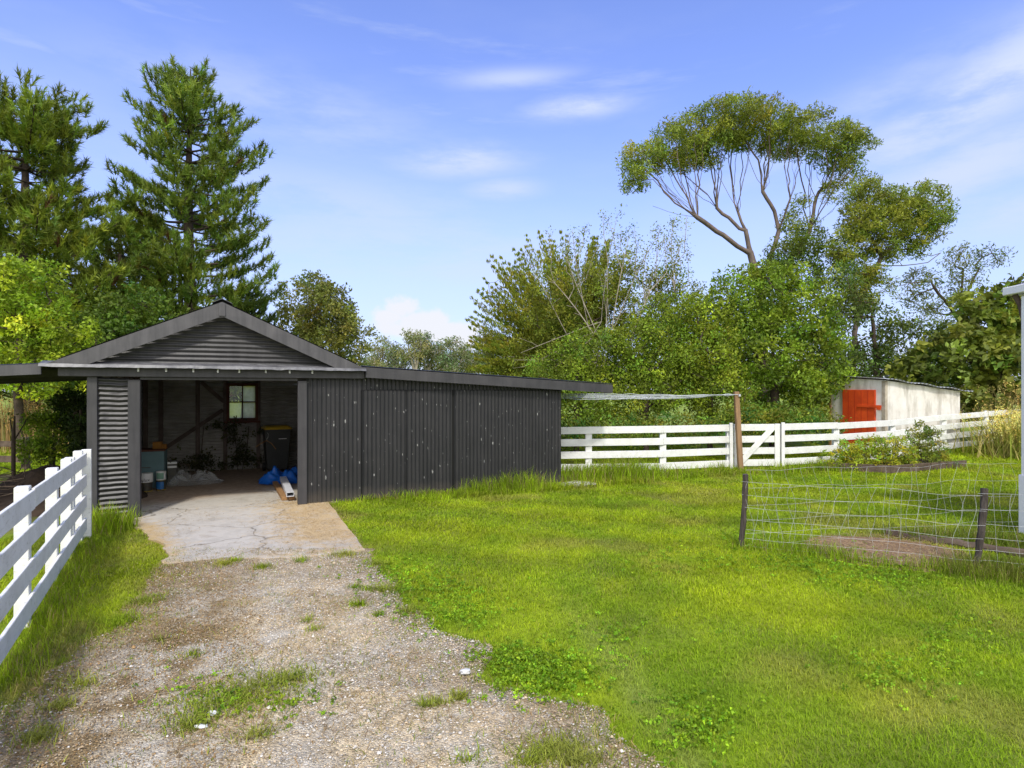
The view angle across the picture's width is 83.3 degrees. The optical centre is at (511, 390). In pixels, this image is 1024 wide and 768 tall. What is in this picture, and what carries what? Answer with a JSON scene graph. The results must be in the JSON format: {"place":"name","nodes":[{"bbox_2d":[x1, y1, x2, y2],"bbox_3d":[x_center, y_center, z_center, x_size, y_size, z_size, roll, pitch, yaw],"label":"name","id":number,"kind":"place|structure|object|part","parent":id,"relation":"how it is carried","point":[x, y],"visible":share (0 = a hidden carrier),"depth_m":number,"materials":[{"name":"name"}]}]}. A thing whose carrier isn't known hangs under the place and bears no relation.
{"place":"outdoors","nodes":[
{"label":"outdoors","id":0,"kind":"place"},
{"bbox_2d":[0,384,86,403],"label":"shrub","id":1,"kind":"object","parent":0,"point":[9,393],"visible":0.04,"depth_m":26.00,"materials":[{"name":"green plant"}]},
{"bbox_2d":[0,548,664,767],"bbox_3d":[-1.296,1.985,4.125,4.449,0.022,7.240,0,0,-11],"label":"driveway","id":2,"kind":"structure","parent":0,"point":[161,754],"depth_m":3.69,"materials":[{"name":"grey gravel"}]},
{"bbox_2d":[194,724,207,728],"bbox_3d":[-1.819,1.965,3.370,0.082,0.017,0.042,0,0,0],"label":"paper scrap","id":3,"kind":"object","parent":2,"relation":"on","point":[201,726],"visible":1,"depth_m":3.37,"materials":[{"name":"white paper"}]},
{"bbox_2d":[0,546,686,767],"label":"driveway weeds","id":4,"kind":"object","parent":2,"relation":"on","point":[554,746],"visible":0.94,"depth_m":3.68,"materials":[{"name":"green plant"}]},
{"bbox_2d":[460,668,469,673],"bbox_3d":[-0.329,1.955,4.010,0.075,0.032,0.064,0,0,0],"label":"stone","id":5,"kind":"object","parent":2,"relation":"on","point":[465,671],"visible":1,"depth_m":3.99,"materials":[{"name":"white stone"}]},
{"bbox_2d":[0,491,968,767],"bbox_3d":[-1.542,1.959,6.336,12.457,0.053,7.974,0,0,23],"label":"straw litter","id":6,"kind":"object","parent":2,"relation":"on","point":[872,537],"visible":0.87,"depth_m":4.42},
{"bbox_2d":[0,391,1023,767],"bbox_3d":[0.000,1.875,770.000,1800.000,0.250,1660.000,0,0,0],"label":"ground","id":7,"kind":"structure","parent":0,"point":[626,693],"depth_m":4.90,"materials":[{"name":"plant"}]},
{"bbox_2d":[0,437,30,469],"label":"rail fence","id":8,"kind":"object","parent":7,"relation":"on","point":[5,444],"visible":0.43,"depth_m":14.43,"materials":[{"name":"wood"}]},
{"bbox_2d":[4,412,32,476],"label":"sapling","id":9,"kind":"object","parent":7,"relation":"on","point":[13,448],"visible":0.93,"depth_m":11.18,"materials":[{"name":"brown plant"}]},
{"bbox_2d":[0,392,49,449],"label":"dry weed","id":10,"kind":"object","parent":7,"relation":"on","point":[11,410],"visible":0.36,"depth_m":19.80,"materials":[{"name":"beige plant"}]},
{"bbox_2d":[0,395,84,453],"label":"dry weed","id":11,"kind":"object","parent":7,"relation":"on","point":[30,429],"visible":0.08,"depth_m":18.37,"materials":[{"name":"plant"}]},
{"bbox_2d":[0,449,91,663],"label":"paddock fence","id":12,"kind":"object","parent":7,"relation":"on","point":[71,506],"visible":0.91,"depth_m":5.17,"materials":[{"name":"white paint"}]},
{"bbox_2d":[16,396,77,465],"bbox_3d":[-9.507,1.054,11.996,1.586,1.899,1.291,0,0,0],"label":"shrub","id":13,"kind":"object","parent":7,"relation":"on","point":[48,446],"visible":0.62,"depth_m":11.74,"materials":[{"name":"green plant"}]},
{"bbox_2d":[0,253,103,453],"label":"leafy tree","id":14,"kind":"object","parent":7,"relation":"on","point":[23,330],"visible":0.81,"depth_m":17.91,"materials":[{"name":"green plant"}]},
{"bbox_2d":[45,388,86,456],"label":"shrub","id":15,"kind":"object","parent":7,"relation":"on","point":[74,423],"visible":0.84,"depth_m":11.64,"materials":[{"name":"green plant"}]},
{"bbox_2d":[0,63,168,412],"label":"pine tree","id":16,"kind":"object","parent":7,"relation":"on","point":[36,131],"visible":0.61,"depth_m":22.27,"materials":[{"name":"green plant"}]},
{"bbox_2d":[0,458,191,516],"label":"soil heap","id":17,"kind":"object","parent":7,"relation":"on","point":[33,477],"visible":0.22,"depth_m":9.69,"materials":[{"name":"brown soil"}]},
{"bbox_2d":[4,280,190,408],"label":"leafy tree","id":18,"kind":"object","parent":7,"relation":"on","point":[110,319],"visible":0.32,"depth_m":20.97,"materials":[{"name":"green plant"}]},
{"bbox_2d":[63,207,176,391],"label":"pine tree","id":19,"kind":"object","parent":7,"relation":"on","point":[117,251],"visible":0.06,"depth_m":29.07,"materials":[{"name":"green plant"}]},
{"bbox_2d":[99,53,286,399],"bbox_3d":[-15.037,-6.719,27.128,8.559,17.474,8.291,0,0,0],"label":"pine tree","id":20,"kind":"object","parent":7,"relation":"on","point":[183,265],"visible":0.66,"depth_m":26.09,"materials":[{"name":"green plant"}]},
{"bbox_2d":[116,466,364,564],"bbox_3d":[-5.149,2.008,10.389,3.640,0.084,8.742,0,0,-25],"label":"concrete apron","id":21,"kind":"object","parent":7,"relation":"on","point":[206,491],"visible":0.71,"depth_m":8.71,"materials":[{"name":"grey concrete"}]},
{"bbox_2d":[141,482,152,491],"bbox_3d":[-7.127,1.875,11.223,0.216,0.178,0.216,0,0,-25],"label":"paint tin","id":22,"kind":"object","parent":21,"relation":"on","point":[147,488],"visible":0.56,"depth_m":11.15,"materials":[{"name":"grey metal"}]},
{"bbox_2d":[141,472,152,482],"bbox_3d":[-7.127,1.696,11.223,0.237,0.178,0.237,0,0,-25],"label":"paint pail","id":23,"kind":"object","parent":22,"relation":"on","point":[146,477],"visible":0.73,"depth_m":11.14,"materials":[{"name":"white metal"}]},
{"bbox_2d":[141,447,167,487],"bbox_3d":[-7.404,1.577,11.721,0.640,0.775,0.562,0,0,-25],"label":"cabinet","id":24,"kind":"object","parent":21,"relation":"on","point":[155,460],"visible":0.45,"depth_m":11.53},
{"bbox_3d":[-7.287,1.594,11.472,0.580,0.660,0.011,0,0,-25],"label":"door","id":25,"kind":"part","parent":24,"relation":"part of","materials":[{"name":"teal metal"}]},
{"bbox_2d":[152,441,166,448],"bbox_3d":[-7.193,1.118,11.766,0.240,0.140,0.160,0,0,-25],"label":"cardboard box","id":26,"kind":"object","parent":24,"relation":"on","point":[158,445],"visible":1,"depth_m":11.69,"materials":[{"name":"brown cardboard"}]},
{"bbox_2d":[156,480,165,489],"bbox_3d":[-6.943,1.865,11.396,0.185,0.198,0.185,0,0,-25],"label":"paint tin","id":27,"kind":"object","parent":21,"relation":"on","point":[160,484],"visible":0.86,"depth_m":11.32,"materials":[{"name":"blue metal"}]},
{"bbox_2d":[156,470,165,479],"bbox_3d":[-6.943,1.679,11.396,0.175,0.173,0.175,0,0,-25],"label":"paint tin","id":28,"kind":"object","parent":27,"relation":"on","point":[161,475],"visible":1,"depth_m":11.33,"materials":[{"name":"white metal"}]},
{"bbox_2d":[167,460,176,484],"bbox_3d":[-7.070,1.714,11.997,0.169,0.500,0.144,0,0,-25],"label":"white box","id":29,"kind":"object","parent":21,"relation":"on","point":[172,472],"visible":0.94,"depth_m":11.94,"materials":[{"name":"metal"}]},
{"bbox_2d":[261,425,291,470],"bbox_3d":[-5.759,1.413,14.059,0.620,1.105,0.786,0,0,-29],"label":"wheelie bin","id":30,"kind":"object","parent":21,"relation":"on","point":[277,437],"visible":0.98,"depth_m":13.80,"materials":[{"name":"plastic"}]},
{"bbox_2d":[257,465,296,484],"bbox_3d":[-4.932,1.778,12.430,1.025,0.368,0.860,0,0,-25],"label":"tarpaulin","id":31,"kind":"object","parent":21,"relation":"on","point":[275,473],"visible":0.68,"depth_m":12.21,"materials":[{"name":"blue plastic"}]},
{"bbox_2d":[272,481,287,499],"bbox_3d":[-4.520,1.934,11.192,0.100,0.060,2.000,0,0,-27],"label":"timber plank","id":32,"kind":"object","parent":21,"relation":"on","point":[279,490],"visible":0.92,"depth_m":10.96,"materials":[{"name":"brown wood"}]},
{"bbox_3d":[-4.320,1.924,11.119,0.100,0.080,1.800,0,0,-25],"label":"timber plank","id":33,"kind":"object","parent":21,"relation":"on","visible":0},
{"bbox_2d":[280,476,293,496],"bbox_3d":[-4.369,1.845,11.152,0.124,0.075,2.100,0,0,-25],"label":"metal channel","id":34,"kind":"object","parent":33,"relation":"on","point":[287,488],"visible":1,"depth_m":10.83,"materials":[{"name":"white metal"}]},
{"bbox_2d":[213,276,298,400],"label":"pine tree","id":35,"kind":"object","parent":7,"relation":"on","point":[271,317],"visible":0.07,"depth_m":30.37,"materials":[{"name":"plant"}]},
{"bbox_2d":[0,298,612,518],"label":"shed","id":36,"kind":"structure","parent":7,"relation":"on","point":[358,431],"depth_m":10.53,"materials":[{"name":"grey paint"}]},
{"bbox_2d":[170,415,264,472],"bbox_3d":[-7.053,1.314,14.147,2.348,1.403,0.314,0,0,-25],"label":"creeper","id":37,"kind":"object","parent":36,"relation":"attached to","point":[236,456],"visible":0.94,"depth_m":14.18,"materials":[{"name":"green plant"}]},
{"bbox_2d":[224,383,259,422],"bbox_3d":[-6.745,0.315,14.413,0.820,0.990,0.180,0,0,-25],"label":"window","id":38,"kind":"structure","parent":36,"relation":"in","point":[247,408],"depth_m":14.45,"materials":[{"name":"clear glass"}]},
{"bbox_2d":[272,269,379,365],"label":"round tree","id":39,"kind":"object","parent":7,"relation":"on","point":[341,331],"visible":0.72,"depth_m":34.99,"materials":[{"name":"green plant"}]},
{"bbox_2d":[361,352,387,366],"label":"gum tree","id":40,"kind":"object","parent":7,"relation":"on","point":[374,362],"visible":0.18,"depth_m":99.69,"materials":[{"name":"green plant"}]},
{"bbox_2d":[362,335,394,366],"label":"gum tree","id":41,"kind":"object","parent":7,"relation":"on","point":[381,351],"visible":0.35,"depth_m":109.22,"materials":[{"name":"green plant"}]},
{"bbox_2d":[380,340,410,368],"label":"gum tree","id":42,"kind":"object","parent":7,"relation":"on","point":[396,363],"visible":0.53,"depth_m":104.18,"materials":[{"name":"green plant"}]},
{"bbox_2d":[393,328,431,368],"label":"gum tree","id":43,"kind":"object","parent":7,"relation":"on","point":[419,350],"visible":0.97,"depth_m":99.41,"materials":[{"name":"green plant"}]},
{"bbox_2d":[408,330,444,369],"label":"gum tree","id":44,"kind":"object","parent":7,"relation":"on","point":[431,356],"visible":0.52,"depth_m":103.17,"materials":[{"name":"green plant"}]},
{"bbox_2d":[422,338,459,370],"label":"gum tree","id":45,"kind":"object","parent":7,"relation":"on","point":[441,342],"visible":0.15,"depth_m":107.19,"materials":[{"name":"green plant"}]},
{"bbox_2d":[432,335,473,372],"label":"gum tree","id":46,"kind":"object","parent":7,"relation":"on","point":[445,360],"visible":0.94,"depth_m":99.29,"materials":[{"name":"green plant"}]},
{"bbox_2d":[451,341,481,373],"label":"gum tree","id":47,"kind":"object","parent":7,"relation":"on","point":[462,371],"visible":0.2,"depth_m":104.22,"materials":[{"name":"green plant"}]},
{"bbox_2d":[463,329,499,372],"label":"gum tree","id":48,"kind":"object","parent":7,"relation":"on","point":[475,362],"visible":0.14,"depth_m":98.83,"materials":[{"name":"green plant"}]},
{"bbox_2d":[2,359,1020,397],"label":"distant treeline","id":49,"kind":"object","parent":7,"relation":"on","point":[673,384],"depth_m":129.39,"materials":[{"name":"green plant"}]},
{"bbox_2d":[465,230,629,419],"bbox_3d":[1.313,-2.551,23.175,6.846,8.664,5.586,0,0,-21],"label":"feathery conifer","id":50,"kind":"object","parent":7,"relation":"on","point":[510,313],"visible":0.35,"depth_m":22.51,"materials":[{"name":"green plant"}]},
{"bbox_2d":[129,529,1023,767],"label":"clover patches","id":51,"kind":"object","parent":7,"relation":"on","point":[556,684],"visible":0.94,"depth_m":4.20,"materials":[{"name":"green plant"}]},
{"bbox_2d":[561,481,595,484],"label":"concrete slab","id":52,"kind":"structure","parent":7,"relation":"on","point":[580,482],"depth_m":12.07,"materials":[{"name":"concrete"}]},
{"bbox_2d":[520,323,640,450],"bbox_3d":[2.091,-0.044,17.228,3.707,4.096,2.779,0,0,-24],"label":"bush","id":53,"kind":"object","parent":7,"relation":"on","point":[574,365],"visible":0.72,"depth_m":16.91,"materials":[{"name":"green plant"}]},
{"bbox_2d":[501,203,694,447],"bbox_3d":[2.983,-2.197,19.399,6.746,8.302,2.455,0,0,0],"label":"bare tree","id":54,"kind":"object","parent":7,"relation":"on","point":[645,257],"visible":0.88,"depth_m":19.88,"materials":[{"name":"grey plant"}]},
{"bbox_2d":[477,246,724,436],"bbox_3d":[3.337,-1.778,21.571,9.454,7.173,4.573,0,0,0],"label":"tree","id":55,"kind":"object","parent":7,"relation":"on","point":[622,294],"visible":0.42,"depth_m":20.89,"materials":[{"name":"green plant"}]},
{"bbox_2d":[561,423,732,470],"bbox_3d":[3.045,1.400,13.734,5.015,1.200,0.322,0,0,-12],"label":"paddock fence","id":56,"kind":"object","parent":7,"relation":"on","point":[662,441],"visible":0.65,"depth_m":13.66,"materials":[{"name":"white paint"}]},
{"bbox_2d":[734,424,779,466],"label":"gate","id":57,"kind":"structure","parent":56,"relation":"attached to","point":[758,441],"depth_m":14.32,"materials":[{"name":"white paint"}]},
{"bbox_2d":[592,291,709,449],"bbox_3d":[4.087,-0.582,17.626,3.570,5.173,3.100,0,0,0],"label":"bush","id":58,"kind":"object","parent":7,"relation":"on","point":[646,368],"visible":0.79,"depth_m":17.07,"materials":[{"name":"green plant"}]},
{"bbox_2d":[561,392,743,470],"bbox_3d":[2.936,1.015,13.853,5.370,1.975,0.380,0,0,-3],"label":"clothesline","id":59,"kind":"object","parent":7,"relation":"on","point":[737,415],"visible":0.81,"depth_m":13.94,"materials":[{"name":"metal"}]},
{"bbox_2d":[561,400,852,451],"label":"undergrowth","id":60,"kind":"object","parent":7,"relation":"on","point":[753,415],"visible":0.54,"depth_m":15.75,"materials":[{"name":"green plant"}]},
{"bbox_2d":[657,290,763,456],"bbox_3d":[5.968,-0.586,17.586,2.805,5.171,3.119,0,0,0],"label":"bush","id":61,"kind":"object","parent":7,"relation":"on","point":[712,381],"visible":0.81,"depth_m":17.05,"materials":[{"name":"green plant"}]},
{"bbox_2d":[614,86,883,423],"bbox_3d":[10.811,-6.158,27.192,12.478,15.859,5.770,0,0,0],"label":"gum tree","id":62,"kind":"object","parent":7,"relation":"on","point":[698,145],"visible":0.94,"depth_m":26.42,"materials":[{"name":"green plant"}]},
{"bbox_2d":[759,220,837,295],"bbox_3d":[12.986,-5.949,26.236,3.820,3.726,2.338,0,0,0],"label":"climbing creeper","id":63,"kind":"object","parent":62,"relation":"attached to","point":[797,251],"visible":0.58,"depth_m":26.01,"materials":[{"name":"green plant"}]},
{"bbox_2d":[643,294,859,415],"bbox_3d":[9.842,-1.205,23.633,9.797,5.930,3.859,0,0,0],"label":"leafy tree","id":64,"kind":"object","parent":7,"relation":"on","point":[763,351],"visible":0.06,"depth_m":23.41,"materials":[{"name":"green plant"}]},
{"bbox_2d":[683,252,858,446],"bbox_3d":[8.270,-1.327,18.510,5.558,6.502,3.726,0,0,0],"label":"leafy tree","id":65,"kind":"object","parent":7,"relation":"on","point":[772,320],"visible":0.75,"depth_m":17.95,"materials":[{"name":"green plant"}]},
{"bbox_2d":[739,474,1022,570],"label":"wire fence","id":66,"kind":"object","parent":7,"relation":"on","point":[981,529],"visible":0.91,"depth_m":6.54,"materials":[{"name":"grey metal"}]},
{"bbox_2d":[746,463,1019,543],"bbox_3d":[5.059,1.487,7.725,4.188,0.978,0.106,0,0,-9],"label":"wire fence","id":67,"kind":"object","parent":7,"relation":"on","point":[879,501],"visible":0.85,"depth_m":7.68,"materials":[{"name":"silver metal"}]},
{"bbox_2d":[804,258,973,390],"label":"leafy tree","id":68,"kind":"object","parent":7,"relation":"on","point":[878,355],"visible":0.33,"depth_m":22.66,"materials":[{"name":"green plant"}]},
{"bbox_2d":[822,175,960,371],"bbox_3d":[16.233,-3.772,24.978,5.688,11.060,3.475,0,0,0],"label":"gum tree","id":69,"kind":"object","parent":7,"relation":"on","point":[887,211],"visible":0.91,"depth_m":24.53,"materials":[{"name":"green plant"}]},
{"bbox_2d":[827,459,966,472],"bbox_3d":[9.801,1.905,14.710,3.793,0.210,1.227,0,0,-19],"label":"raised bed","id":70,"kind":"object","parent":7,"relation":"on","point":[893,468],"visible":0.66,"depth_m":14.13,"materials":[{"name":"brown wood"}]},
{"bbox_2d":[817,438,887,470],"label":"weed clump","id":71,"kind":"object","parent":70,"relation":"in","point":[853,448],"visible":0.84,"depth_m":14.34,"materials":[{"name":"green plant"}]},
{"bbox_2d":[827,432,919,466],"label":"weed clump","id":72,"kind":"object","parent":70,"relation":"in","point":[881,449],"visible":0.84,"depth_m":14.35,"materials":[{"name":"green plant"}]},
{"bbox_2d":[885,419,958,466],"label":"weed clump","id":73,"kind":"object","parent":70,"relation":"in","point":[922,436],"visible":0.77,"depth_m":14.69,"materials":[{"name":"green plant"}]},
{"bbox_2d":[780,409,1020,467],"bbox_3d":[11.992,1.299,16.840,11.670,1.402,0.371,0,0,-25],"label":"paddock fence","id":74,"kind":"object","parent":7,"relation":"on","point":[835,436],"visible":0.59,"depth_m":15.39,"materials":[{"name":"white paint"}]},
{"bbox_2d":[829,376,972,451],"bbox_3d":[12.383,0.761,18.463,3.820,2.518,2.130,0,0,-20],"label":"hut","id":75,"kind":"object","parent":7,"relation":"on","point":[861,399],"visible":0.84,"depth_m":17.57,"materials":[{"name":"white metal"}]},
{"bbox_2d":[836,390,880,444],"bbox_3d":[10.681,0.950,17.754,0.096,1.940,1.520,0,0,-20],"label":"door","id":76,"kind":"structure","parent":75,"relation":"in","point":[860,405],"depth_m":17.71,"materials":[{"name":"red paint"}]},
{"bbox_2d":[884,273,1023,428],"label":"broad leaved tree","id":77,"kind":"object","parent":7,"relation":"on","point":[992,356],"visible":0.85,"depth_m":19.91,"materials":[{"name":"green plant"}]},
{"bbox_2d":[891,240,1017,422],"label":"gum tree","id":78,"kind":"object","parent":7,"relation":"on","point":[930,306],"visible":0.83,"depth_m":27.94,"materials":[{"name":"green plant"}]},
{"bbox_2d":[886,529,1023,557],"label":"log","id":79,"kind":"object","parent":7,"relation":"on","point":[959,542],"visible":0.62,"depth_m":7.33,"materials":[{"name":"brown wood"}]},
{"bbox_2d":[947,400,1020,462],"bbox_3d":[14.652,1.133,16.855,5.203,1.687,4.758,0,0,29],"label":"tall grass clump","id":80,"kind":"object","parent":7,"relation":"on","point":[1003,439],"visible":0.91,"depth_m":16.64,"materials":[{"name":"plant"}]},
{"bbox_2d":[1003,282,1023,533],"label":"house","id":81,"kind":"structure","parent":7,"relation":"on","point":[1015,292],"depth_m":8.04,"materials":[{"name":"white paint"}]},
{"bbox_2d":[0,0,1023,390],"label":"sky","id":82,"kind":"structure","parent":0,"point":[415,143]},
{"bbox_2d":[803,535,967,571],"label":"mulch ground","id":83,"kind":"structure","parent":0,"point":[881,547],"depth_m":7.21,"materials":[{"name":"brown soil"}]},
{"bbox_2d":[960,380,1020,441],"bbox_3d":[16.531,0.705,19.054,3.662,2.170,2.856,0,0,21],"label":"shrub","id":84,"kind":"object","parent":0,"point":[1007,406],"visible":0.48,"depth_m":18.93,"materials":[{"name":"green plant"}]}
]}

